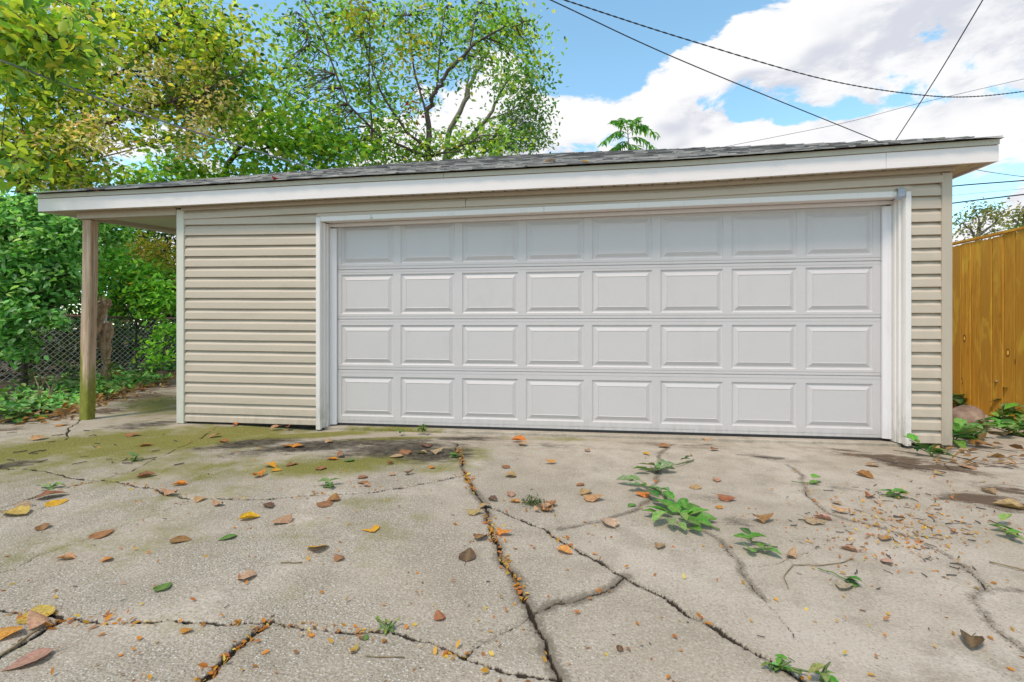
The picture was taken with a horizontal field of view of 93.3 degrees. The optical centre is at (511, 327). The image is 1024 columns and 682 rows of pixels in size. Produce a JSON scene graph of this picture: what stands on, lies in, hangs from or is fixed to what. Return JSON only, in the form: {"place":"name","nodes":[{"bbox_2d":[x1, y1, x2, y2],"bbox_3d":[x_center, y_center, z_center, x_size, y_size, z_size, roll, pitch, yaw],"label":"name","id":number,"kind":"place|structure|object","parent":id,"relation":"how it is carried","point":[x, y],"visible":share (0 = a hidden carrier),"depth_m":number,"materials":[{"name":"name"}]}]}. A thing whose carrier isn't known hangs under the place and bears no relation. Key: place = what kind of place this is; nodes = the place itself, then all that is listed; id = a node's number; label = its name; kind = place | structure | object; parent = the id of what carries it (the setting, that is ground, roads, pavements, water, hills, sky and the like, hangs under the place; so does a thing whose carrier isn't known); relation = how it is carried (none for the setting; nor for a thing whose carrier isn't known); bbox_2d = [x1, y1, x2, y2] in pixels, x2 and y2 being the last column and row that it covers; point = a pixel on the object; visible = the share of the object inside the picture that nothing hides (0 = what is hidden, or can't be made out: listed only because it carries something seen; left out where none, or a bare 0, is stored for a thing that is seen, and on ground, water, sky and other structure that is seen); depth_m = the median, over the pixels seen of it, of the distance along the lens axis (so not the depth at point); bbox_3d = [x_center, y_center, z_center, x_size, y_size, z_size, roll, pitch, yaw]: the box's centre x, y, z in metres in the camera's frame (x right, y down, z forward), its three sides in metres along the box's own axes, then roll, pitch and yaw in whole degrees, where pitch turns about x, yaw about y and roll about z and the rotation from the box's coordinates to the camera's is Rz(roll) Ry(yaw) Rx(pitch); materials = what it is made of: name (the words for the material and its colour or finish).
{"place":"outdoors","nodes":[
{"label":"outdoors","id":0,"kind":"place"},
{"bbox_2d":[0,354,175,422],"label":"planting strip","id":1,"kind":"object","parent":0,"point":[14,385],"visible":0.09,"depth_m":8.82,"materials":[{"name":"green plant"}]},
{"bbox_2d":[0,383,30,402],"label":"weed plant","id":2,"kind":"object","parent":1,"relation":"on","point":[4,390],"visible":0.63,"depth_m":5.95,"materials":[{"name":"green plant"}]},
{"bbox_2d":[7,395,51,411],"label":"weed plant","id":3,"kind":"object","parent":1,"relation":"in","point":[35,404],"visible":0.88,"depth_m":5.33,"materials":[{"name":"green plant"}]},
{"bbox_2d":[17,353,48,385],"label":"weed plant","id":4,"kind":"object","parent":1,"relation":"on","point":[30,373],"visible":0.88,"depth_m":7.22,"materials":[{"name":"green plant"}]},
{"bbox_2d":[34,373,46,399],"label":"dry stalk","id":5,"kind":"object","parent":1,"relation":"on","point":[38,393],"visible":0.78,"depth_m":5.97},
{"bbox_2d":[53,361,79,378],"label":"weed plant","id":6,"kind":"object","parent":1,"relation":"on","point":[73,372],"visible":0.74,"depth_m":8.47,"materials":[{"name":"green plant"}]},
{"bbox_2d":[54,376,79,392],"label":"weed plant","id":7,"kind":"object","parent":1,"relation":"on","point":[73,386],"visible":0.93,"depth_m":6.87,"materials":[{"name":"green plant"}]},
{"bbox_2d":[0,0,134,193],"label":"overhanging tree","id":8,"kind":"object","parent":1,"relation":"on","point":[30,36],"visible":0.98,"depth_m":4.58,"materials":[{"name":"green plant"}]},
{"bbox_2d":[0,60,318,169],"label":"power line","id":9,"kind":"object","parent":8,"relation":"attached to","point":[147,115],"visible":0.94,"depth_m":5.47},
{"bbox_2d":[0,184,138,386],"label":"evergreen shrub","id":10,"kind":"object","parent":1,"relation":"on","point":[48,253],"visible":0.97,"depth_m":7.07,"materials":[{"name":"green plant"}]},
{"bbox_2d":[0,358,175,420],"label":"ground cover","id":11,"kind":"object","parent":1,"relation":"on","point":[57,397],"visible":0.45,"depth_m":7.06,"materials":[{"name":"green plant"}]},
{"bbox_2d":[1,315,175,381],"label":"chain link fence","id":12,"kind":"object","parent":1,"relation":"on","point":[109,317],"visible":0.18,"depth_m":9.58,"materials":[{"name":"metal"}]},
{"bbox_2d":[96,295,113,380],"bbox_3d":[-7.186,0.406,8.525,0.448,1.945,0.368,0,0,8],"label":"broken stump","id":13,"kind":"object","parent":1,"relation":"on","point":[105,331],"visible":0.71,"depth_m":8.52,"materials":[{"name":"brown wood"}]},
{"bbox_2d":[96,381,122,395],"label":"weed plant","id":14,"kind":"object","parent":1,"relation":"on","point":[100,389],"visible":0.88,"depth_m":6.57,"materials":[{"name":"green plant"}]},
{"bbox_2d":[96,358,124,380],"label":"weed plant","id":15,"kind":"object","parent":1,"relation":"on","point":[108,371],"visible":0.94,"depth_m":8.20,"materials":[{"name":"green plant"}]},
{"bbox_2d":[108,373,142,391],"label":"weed plant","id":16,"kind":"object","parent":1,"relation":"on","point":[122,382],"visible":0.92,"depth_m":7.27,"materials":[{"name":"green plant"}]},
{"bbox_2d":[78,239,175,371],"bbox_3d":[-7.986,-0.522,10.184,3.530,3.128,1.390,0,0,24],"label":"bright shrub","id":17,"kind":"object","parent":1,"relation":"on","point":[137,289],"visible":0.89,"depth_m":9.91,"materials":[{"name":"green plant"}]},
{"bbox_2d":[123,364,151,381],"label":"weed plant","id":18,"kind":"object","parent":1,"relation":"on","point":[138,372],"visible":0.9,"depth_m":8.26,"materials":[{"name":"green plant"}]},
{"bbox_2d":[100,228,175,355],"bbox_3d":[-9.265,-0.945,12.151,2.956,3.981,2.011,0,0,8],"label":"yellowing tree","id":19,"kind":"object","parent":1,"relation":"on","point":[148,245],"visible":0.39,"depth_m":12.01,"materials":[{"name":"green plant"}]},
{"bbox_2d":[0,0,291,371],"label":"maple tree","id":20,"kind":"object","parent":1,"relation":"on","point":[60,141],"visible":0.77,"depth_m":9.54,"materials":[{"name":"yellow plant"}]},
{"bbox_2d":[143,363,166,373],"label":"weed plant","id":21,"kind":"object","parent":1,"relation":"on","point":[153,370],"visible":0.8,"depth_m":9.54,"materials":[{"name":"green plant"}]},
{"bbox_2d":[85,90,389,229],"bbox_3d":[-7.053,-2.619,12.623,7.731,7.338,3.412,0,0,8],"label":"leafy tree","id":22,"kind":"object","parent":1,"relation":"on","point":[271,139],"visible":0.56,"depth_m":12.33,"materials":[{"name":"green plant"}]},
{"bbox_2d":[37,329,164,355],"bbox_3d":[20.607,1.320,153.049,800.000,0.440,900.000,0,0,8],"label":"ground","id":23,"kind":"structure","parent":0,"point":[97,342],"depth_m":40.13,"materials":[{"name":"green plant"}]},
{"bbox_2d":[0,187,175,379],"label":"hedgerow","id":24,"kind":"object","parent":23,"relation":"on","point":[118,331],"visible":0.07,"depth_m":11.43,"materials":[{"name":"green plant"}]},
{"bbox_2d":[237,0,567,166],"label":"open crowned tree","id":25,"kind":"object","parent":23,"relation":"on","point":[506,22],"visible":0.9,"depth_m":13.40,"materials":[{"name":"green plant"}]},
{"bbox_2d":[442,4,568,159],"bbox_3d":[-0.314,-5.039,16.836,4.596,12.173,2.952,0,0,8],"label":"leaning tree","id":26,"kind":"object","parent":23,"relation":"on","point":[529,111],"visible":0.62,"depth_m":16.73,"materials":[{"name":"green plant"}]},
{"bbox_2d":[952,197,1022,245],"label":"sparse tree","id":27,"kind":"object","parent":23,"relation":"on","point":[984,214],"visible":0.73,"depth_m":25.95,"materials":[{"name":"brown plant"}]},
{"bbox_2d":[983,201,1023,233],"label":"sparse tree","id":28,"kind":"object","parent":23,"relation":"on","point":[1019,215],"visible":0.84,"depth_m":23.99,"materials":[{"name":"green plant"}]},
{"bbox_2d":[0,376,1023,681],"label":"driveway","id":29,"kind":"structure","parent":0,"point":[424,530],"depth_m":2.03,"materials":[{"name":"concrete"}]},
{"bbox_2d":[0,626,22,639],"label":"fallen leaf","id":30,"kind":"object","parent":29,"relation":"on","point":[5,631],"visible":1,"depth_m":1.52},
{"bbox_2d":[0,505,30,513],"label":"fallen leaf","id":31,"kind":"object","parent":29,"relation":"on","point":[21,509],"visible":1,"depth_m":2.54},
{"bbox_2d":[0,628,39,656],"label":"twig","id":32,"kind":"object","parent":29,"relation":"on","point":[19,642],"visible":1,"depth_m":1.47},
{"bbox_2d":[8,499,31,506],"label":"fallen leaf","id":33,"kind":"object","parent":29,"relation":"on","point":[25,503],"visible":0.91,"depth_m":2.62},
{"bbox_2d":[0,403,55,422],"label":"weed plant","id":34,"kind":"object","parent":29,"relation":"on","point":[12,413],"visible":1,"depth_m":4.95,"materials":[{"name":"green plant"}]},
{"bbox_2d":[2,642,69,670],"bbox_3d":[-1.394,0.962,1.418,0.093,0.007,0.146,-10,-1,43],"label":"fallen leaf","id":35,"kind":"object","parent":29,"relation":"on","point":[34,655],"visible":1,"depth_m":1.42,"materials":[{"name":"plant"}]},
{"bbox_2d":[16,604,55,629],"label":"fallen leaf","id":36,"kind":"object","parent":29,"relation":"on","point":[40,609],"visible":0.6,"depth_m":1.64,"materials":[{"name":"plant"}]},
{"bbox_2d":[26,610,52,628],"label":"fallen leaf","id":37,"kind":"object","parent":29,"relation":"on","point":[35,619],"visible":1,"depth_m":1.56,"materials":[{"name":"plant"}]},
{"bbox_2d":[35,523,49,532],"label":"fallen leaf","id":38,"kind":"object","parent":29,"relation":"on","point":[43,526],"visible":1,"depth_m":2.33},
{"bbox_2d":[24,490,67,499],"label":"fallen leaf","id":39,"kind":"object","parent":29,"relation":"on","point":[46,492],"visible":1,"depth_m":2.77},
{"bbox_2d":[38,482,64,489],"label":"weed plant","id":40,"kind":"object","parent":29,"relation":"on","point":[50,487],"visible":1,"depth_m":2.92,"materials":[{"name":"green plant"}]},
{"bbox_2d":[39,498,68,508],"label":"fallen leaf","id":41,"kind":"object","parent":29,"relation":"on","point":[53,503],"visible":1,"depth_m":2.66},
{"bbox_2d":[56,552,75,558],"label":"fallen leaf","id":42,"kind":"object","parent":29,"relation":"on","point":[69,555],"visible":1,"depth_m":2.03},
{"bbox_2d":[86,529,113,540],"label":"fallen leaf","id":43,"kind":"object","parent":29,"relation":"on","point":[100,534],"visible":1,"depth_m":2.26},
{"bbox_2d":[128,452,143,461],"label":"weed plant","id":44,"kind":"object","parent":29,"relation":"on","point":[135,455],"visible":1,"depth_m":3.51,"materials":[{"name":"green plant"}]},
{"bbox_2d":[129,471,155,478],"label":"fallen leaf","id":45,"kind":"object","parent":29,"relation":"on","point":[145,473],"visible":1,"depth_m":3.15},
{"bbox_2d":[153,582,171,590],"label":"fallen leaf","id":46,"kind":"object","parent":29,"relation":"on","point":[161,587],"visible":1,"depth_m":1.80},
{"bbox_2d":[168,535,191,541],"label":"fallen leaf","id":47,"kind":"object","parent":29,"relation":"on","point":[181,538],"visible":1,"depth_m":2.21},
{"bbox_2d":[237,566,256,578],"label":"fallen leaf","id":48,"kind":"object","parent":29,"relation":"on","point":[249,572],"visible":1,"depth_m":1.88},
{"bbox_2d":[239,511,259,518],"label":"fallen leaf","id":49,"kind":"object","parent":29,"relation":"on","point":[249,514],"visible":1,"depth_m":2.46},
{"bbox_2d":[271,511,297,522],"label":"fallen leaf","id":50,"kind":"object","parent":29,"relation":"on","point":[285,518],"visible":1,"depth_m":2.40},
{"bbox_2d":[316,501,331,506],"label":"fallen leaf","id":51,"kind":"object","parent":29,"relation":"on","point":[324,504],"visible":1,"depth_m":2.65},
{"bbox_2d":[317,477,338,487],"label":"sprig","id":52,"kind":"object","parent":29,"relation":"on","point":[326,480],"visible":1,"depth_m":2.97,"materials":[{"name":"green plant"}]},
{"bbox_2d":[327,493,339,500],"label":"fallen leaf","id":53,"kind":"object","parent":29,"relation":"on","point":[334,496],"visible":0.98,"depth_m":2.72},
{"bbox_2d":[375,615,399,633],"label":"weed plant","id":54,"kind":"object","parent":29,"relation":"on","point":[386,626],"visible":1,"depth_m":1.55,"materials":[{"name":"green plant"}]},
{"bbox_2d":[434,609,445,620],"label":"fallen leaf","id":55,"kind":"object","parent":29,"relation":"on","point":[438,615],"visible":1,"depth_m":1.61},
{"bbox_2d":[459,547,475,565],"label":"fallen leaf","id":56,"kind":"object","parent":29,"relation":"on","point":[468,554],"visible":1,"depth_m":2.05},
{"bbox_2d":[465,509,481,514],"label":"fallen leaf","id":57,"kind":"object","parent":29,"relation":"on","point":[472,511],"visible":1,"depth_m":2.51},
{"bbox_2d":[494,526,511,534],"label":"fallen leaf","id":58,"kind":"object","parent":29,"relation":"on","point":[500,530],"visible":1,"depth_m":2.25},
{"bbox_2d":[0,419,1023,681],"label":"orange leaflets","id":59,"kind":"object","parent":29,"relation":"on","point":[266,625],"visible":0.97,"depth_m":1.77,"materials":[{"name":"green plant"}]},
{"bbox_2d":[3,428,1023,661],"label":"twig litter","id":60,"kind":"object","parent":29,"relation":"on","point":[725,550],"visible":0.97,"depth_m":2.65,"materials":[{"name":"brown plant"}]},
{"bbox_2d":[30,136,1003,445],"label":"garage","id":61,"kind":"structure","parent":29,"relation":"on","point":[786,290],"depth_m":4.50,"materials":[{"name":"beige plastic"}]},
{"bbox_2d":[337,369,880,437],"bbox_3d":[0.718,0.687,4.538,5.083,0.534,0.053,0,0,8],"label":"door section","id":62,"kind":"structure","parent":61,"relation":"in","point":[797,405],"depth_m":4.48,"materials":[{"name":"white metal"}]},
{"bbox_2d":[337,318,880,375],"bbox_3d":[0.718,0.167,4.538,5.083,0.502,0.053,0,0,8],"label":"door section","id":63,"kind":"structure","parent":61,"relation":"in","point":[760,346],"depth_m":4.48,"materials":[{"name":"white metal"}]},
{"bbox_2d":[337,261,880,318],"bbox_3d":[0.718,-0.332,4.538,5.083,0.492,0.053,0,0,8],"label":"door section","id":64,"kind":"structure","parent":61,"relation":"in","point":[851,289],"depth_m":4.48,"materials":[{"name":"white metal"}]},
{"bbox_2d":[332,205,886,269],"bbox_3d":[0.718,-0.834,4.538,5.083,0.508,0.053,0,0,8],"label":"door section","id":65,"kind":"structure","parent":61,"relation":"in","point":[852,233],"depth_m":4.47,"materials":[{"name":"white metal"}]},
{"bbox_2d":[517,494,557,510],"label":"weed","id":66,"kind":"object","parent":29,"relation":"on","point":[551,503],"visible":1,"depth_m":2.61,"materials":[{"name":"green plant"}]},
{"bbox_2d":[555,544,571,552],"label":"fallen leaf","id":67,"kind":"object","parent":29,"relation":"on","point":[565,548],"visible":1,"depth_m":2.10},
{"bbox_2d":[583,494,602,501],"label":"fallen leaf","id":68,"kind":"object","parent":29,"relation":"on","point":[590,497],"visible":1,"depth_m":2.71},
{"bbox_2d":[601,518,618,527],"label":"fallen leaf","id":69,"kind":"object","parent":29,"relation":"on","point":[613,522],"visible":1,"depth_m":2.37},
{"bbox_2d":[597,117,660,150],"bbox_3d":[2.547,-1.777,10.473,1.484,5.634,0.774,0,0,1],"label":"compound leaf tree","id":70,"kind":"object","parent":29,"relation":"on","point":[619,123],"visible":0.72,"depth_m":10.48,"materials":[{"name":"green plant"}]},
{"bbox_2d":[616,475,673,498],"bbox_3d":[0.781,0.933,2.876,0.373,0.059,0.161,0,0,35],"label":"sprig","id":71,"kind":"object","parent":29,"relation":"on","point":[636,477],"visible":0.98,"depth_m":2.91,"materials":[{"name":"green plant"}]},
{"bbox_2d":[632,455,693,470],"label":"sprig","id":72,"kind":"object","parent":29,"relation":"on","point":[663,464],"visible":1,"depth_m":3.25,"materials":[{"name":"green plant"}]},
{"bbox_2d":[642,490,719,531],"bbox_3d":[0.849,0.935,2.494,0.360,0.062,0.520,0,0,8],"label":"sprig","id":73,"kind":"object","parent":29,"relation":"on","point":[702,517],"visible":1,"depth_m":2.47,"materials":[{"name":"green plant"}]},
{"bbox_2d":[714,493,735,501],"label":"fallen leaf","id":74,"kind":"object","parent":29,"relation":"on","point":[726,498],"visible":1,"depth_m":2.71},
{"bbox_2d":[733,528,781,554],"bbox_3d":[1.059,0.940,2.118,0.175,0.048,0.246,0,0,-31],"label":"sprig","id":75,"kind":"object","parent":29,"relation":"on","point":[750,536],"visible":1,"depth_m":2.15,"materials":[{"name":"green plant"}]},
{"bbox_2d":[753,512,773,522],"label":"fallen leaf","id":76,"kind":"object","parent":29,"relation":"on","point":[763,518],"visible":1,"depth_m":2.40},
{"bbox_2d":[761,654,807,674],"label":"weed plant","id":77,"kind":"object","parent":29,"relation":"on","point":[780,663],"visible":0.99,"depth_m":1.37,"materials":[{"name":"green plant"}]},
{"bbox_2d":[786,546,796,557],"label":"fallen leaf","id":78,"kind":"object","parent":29,"relation":"on","point":[792,551],"visible":1,"depth_m":2.04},
{"bbox_2d":[791,474,820,483],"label":"sprig","id":79,"kind":"object","parent":29,"relation":"on","point":[814,476],"visible":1,"depth_m":3.01,"materials":[{"name":"green plant"}]},
{"bbox_2d":[798,514,823,523],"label":"fallen leaf","id":80,"kind":"object","parent":29,"relation":"on","point":[811,520],"visible":1,"depth_m":2.39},
{"bbox_2d":[783,559,850,587],"bbox_3d":[1.202,0.964,1.947,0.465,0.009,0.096,0,0,-30],"label":"twig","id":81,"kind":"object","parent":29,"relation":"on","point":[810,564],"visible":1,"depth_m":1.97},
{"bbox_2d":[808,661,838,681],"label":"weed plant","id":82,"kind":"object","parent":29,"relation":"on","point":[823,673],"visible":1,"depth_m":1.32,"materials":[{"name":"green plant"}]},
{"bbox_2d":[813,513,839,521],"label":"fallen leaf","id":83,"kind":"object","parent":29,"relation":"on","point":[824,516],"visible":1,"depth_m":2.44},
{"bbox_2d":[818,568,861,581],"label":"sprig","id":84,"kind":"object","parent":29,"relation":"on","point":[848,578],"visible":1,"depth_m":1.84,"materials":[{"name":"green plant"}]},
{"bbox_2d":[835,579,852,587],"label":"fallen leaf","id":85,"kind":"object","parent":29,"relation":"on","point":[839,584],"visible":0.96,"depth_m":1.81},
{"bbox_2d":[840,545,862,552],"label":"fallen leaf","id":86,"kind":"object","parent":29,"relation":"on","point":[850,547],"visible":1,"depth_m":2.10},
{"bbox_2d":[856,470,873,477],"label":"fallen leaf","id":87,"kind":"object","parent":29,"relation":"on","point":[866,473],"visible":1,"depth_m":3.15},
{"bbox_2d":[879,488,908,496],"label":"sprig","id":88,"kind":"object","parent":29,"relation":"on","point":[900,490],"visible":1,"depth_m":2.77,"materials":[{"name":"green plant"}]},
{"bbox_2d":[903,433,955,456],"bbox_3d":[3.155,0.900,3.672,0.303,0.146,0.178,0,0,37],"label":"weed plant","id":89,"kind":"object","parent":29,"relation":"on","point":[927,447],"visible":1,"depth_m":3.66,"materials":[{"name":"green plant"}]},
{"bbox_2d":[952,393,967,406],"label":"weed plant","id":90,"kind":"object","parent":29,"relation":"on","point":[958,400],"visible":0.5,"depth_m":5.68,"materials":[{"name":"green plant"}]},
{"bbox_2d":[952,422,983,447],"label":"weed plant","id":91,"kind":"object","parent":29,"relation":"on","point":[962,431],"visible":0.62,"depth_m":4.04,"materials":[{"name":"green plant"}]},
{"bbox_2d":[960,629,984,647],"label":"fallen leaf","id":92,"kind":"object","parent":29,"relation":"on","point":[972,641],"visible":1,"depth_m":1.49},
{"bbox_2d":[954,418,1015,439],"bbox_3d":[4.134,0.910,4.274,0.415,0.189,0.285,0,0,8],"label":"weed plant","id":93,"kind":"object","parent":29,"relation":"on","point":[960,421],"visible":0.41,"depth_m":4.27,"materials":[{"name":"green plant"}]},
{"bbox_2d":[971,418,1023,435],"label":"weed plant","id":94,"kind":"object","parent":29,"relation":"on","point":[1015,428],"visible":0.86,"depth_m":4.37,"materials":[{"name":"green plant"}]},
{"bbox_2d":[985,401,1023,424],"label":"weed plant","id":95,"kind":"object","parent":29,"relation":"on","point":[1009,408],"visible":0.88,"depth_m":4.73,"materials":[{"name":"green plant"}]},
{"bbox_2d":[989,513,1023,539],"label":"sprig","id":96,"kind":"object","parent":29,"relation":"on","point":[1002,516],"visible":1,"depth_m":2.27,"materials":[{"name":"green plant"}]},
{"bbox_2d":[993,498,1023,508],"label":"fallen leaf","id":97,"kind":"object","parent":29,"relation":"on","point":[1008,502],"visible":1,"depth_m":2.61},
{"bbox_2d":[0,0,1023,328],"label":"sky","id":98,"kind":"structure","parent":0,"point":[891,45],"materials":[{"name":"blue"}]},
{"bbox_2d":[550,0,877,140],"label":"overhead cable","id":99,"kind":"object","parent":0,"point":[703,69],"visible":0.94,"depth_m":11.59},
{"bbox_2d":[564,0,1023,97],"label":"overhead cable","id":100,"kind":"object","parent":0,"point":[774,65],"visible":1,"depth_m":11.44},
{"bbox_2d":[725,79,1021,146],"bbox_3d":[18.773,-11.131,25.019,15.917,3.048,0.426,0,0,6],"label":"overhead cable","id":101,"kind":"object","parent":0,"point":[872,115],"visible":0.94,"depth_m":25.01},
{"bbox_2d":[896,0,982,139],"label":"overhead cable","id":102,"kind":"object","parent":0,"point":[942,66],"visible":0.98,"depth_m":11.59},
{"bbox_2d":[952,194,1023,203],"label":"overhead cable","id":103,"kind":"object","parent":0,"point":[987,198],"visible":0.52,"depth_m":17.98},
{"bbox_2d":[952,180,1023,186],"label":"overhead cable","id":104,"kind":"object","parent":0,"point":[987,183],"visible":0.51,"depth_m":17.98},
{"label":"driveway base","id":105,"kind":"structure","parent":0,"visible":0},
{"bbox_2d":[0,368,1023,464],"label":"leaf litter","id":106,"kind":"object","parent":105,"relation":"on","point":[168,379],"visible":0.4,"depth_m":5.36,"materials":[{"name":"plant"}]},
{"bbox_2d":[324,425,900,446],"bbox_3d":[0.727,1.018,4.540,5.170,0.083,0.267,0,0,8],"label":"door sill","id":107,"kind":"structure","parent":105,"relation":"on","point":[887,442],"depth_m":4.41,"materials":[{"name":"concrete"}]},
{"bbox_2d":[952,405,988,429],"bbox_3d":[4.418,0.906,4.740,0.392,0.309,0.349,0,0,8],"label":"stone","id":108,"kind":"object","parent":105,"relation":"on","point":[970,413],"visible":0.35,"depth_m":4.65,"materials":[{"name":"stone"}]},
{"bbox_2d":[952,226,1023,419],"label":"wood fence","id":109,"kind":"object","parent":105,"relation":"on","point":[987,313],"visible":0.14,"depth_m":5.33,"materials":[{"name":"wood"}]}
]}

